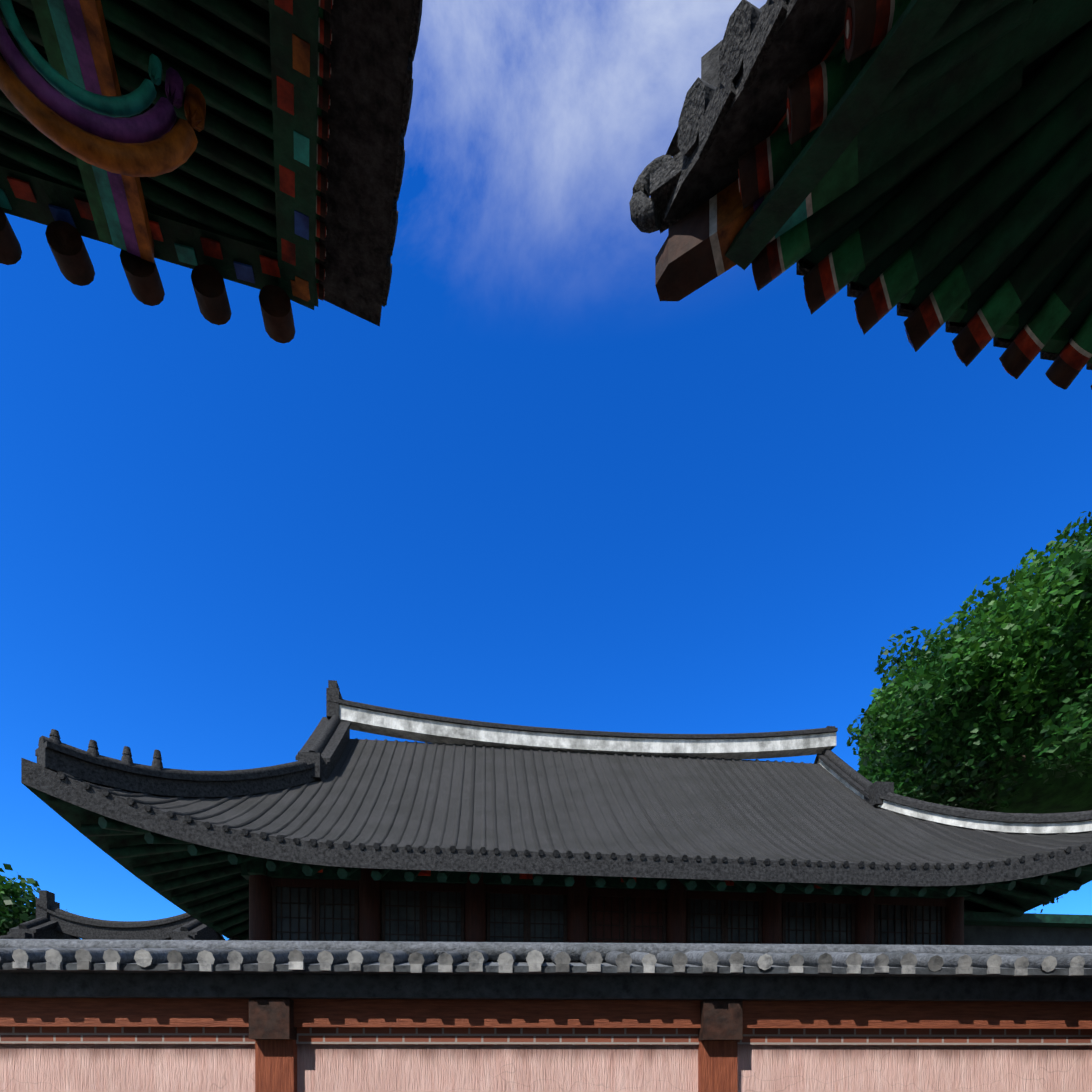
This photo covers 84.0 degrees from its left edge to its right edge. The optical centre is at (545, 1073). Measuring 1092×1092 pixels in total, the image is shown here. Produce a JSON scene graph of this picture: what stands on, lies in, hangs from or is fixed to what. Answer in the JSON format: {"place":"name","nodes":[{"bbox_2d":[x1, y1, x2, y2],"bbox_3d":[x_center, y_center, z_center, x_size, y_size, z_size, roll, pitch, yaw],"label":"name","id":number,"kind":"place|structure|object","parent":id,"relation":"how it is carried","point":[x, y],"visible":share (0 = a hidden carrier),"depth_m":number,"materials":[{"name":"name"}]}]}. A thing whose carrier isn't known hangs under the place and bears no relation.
{"place":"outdoors","nodes":[
{"label":"outdoors","id":0,"kind":"place"},
{"bbox_2d":[0,863,67,935],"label":"tree","id":1,"kind":"object","parent":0,"point":[15,911],"visible":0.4,"depth_m":18.23,"materials":[{"name":"green plant"}]},
{"bbox_2d":[0,0,422,343],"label":"eave","id":2,"kind":"object","parent":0,"point":[257,144],"visible":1,"depth_m":1.67,"materials":[{"name":"wood"}]},
{"bbox_2d":[0,939,1091,1091],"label":"front wall","id":3,"kind":"structure","parent":0,"point":[89,1015],"depth_m":4.37,"materials":[{"name":"pink paint"}]},
{"bbox_2d":[0,0,1091,939],"label":"sky","id":4,"kind":"structure","parent":0,"point":[547,489],"materials":[{"name":"blue"}]},
{"bbox_2d":[81,817,1091,962],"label":"building","id":5,"kind":"structure","parent":0,"point":[289,901],"depth_m":9.45,"materials":[{"name":"brown wood"}]},
{"bbox_2d":[21,680,1091,938],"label":"hall roof","id":6,"kind":"structure","parent":5,"relation":"on","point":[453,794],"depth_m":9.80,"materials":[{"name":"grey tile"}]},
{"bbox_2d":[629,0,1091,389],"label":"eave","id":7,"kind":"object","parent":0,"point":[925,166],"visible":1,"depth_m":1.70,"materials":[{"name":"wood"}]},
{"bbox_2d":[846,511,1091,912],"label":"tree","id":8,"kind":"object","parent":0,"point":[991,711],"visible":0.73,"depth_m":16.17,"materials":[{"name":"green plant"}]},
{"bbox_3d":[-9.787,-0.161,14.162,5.315,3.600,3.579,0,0,-2],"label":"back body","id":9,"kind":"object","parent":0,"visible":0},
{"bbox_2d":[0,890,238,939],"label":"roof","id":10,"kind":"structure","parent":9,"relation":"on","point":[52,920],"depth_m":13.96,"materials":[{"name":"tile"}]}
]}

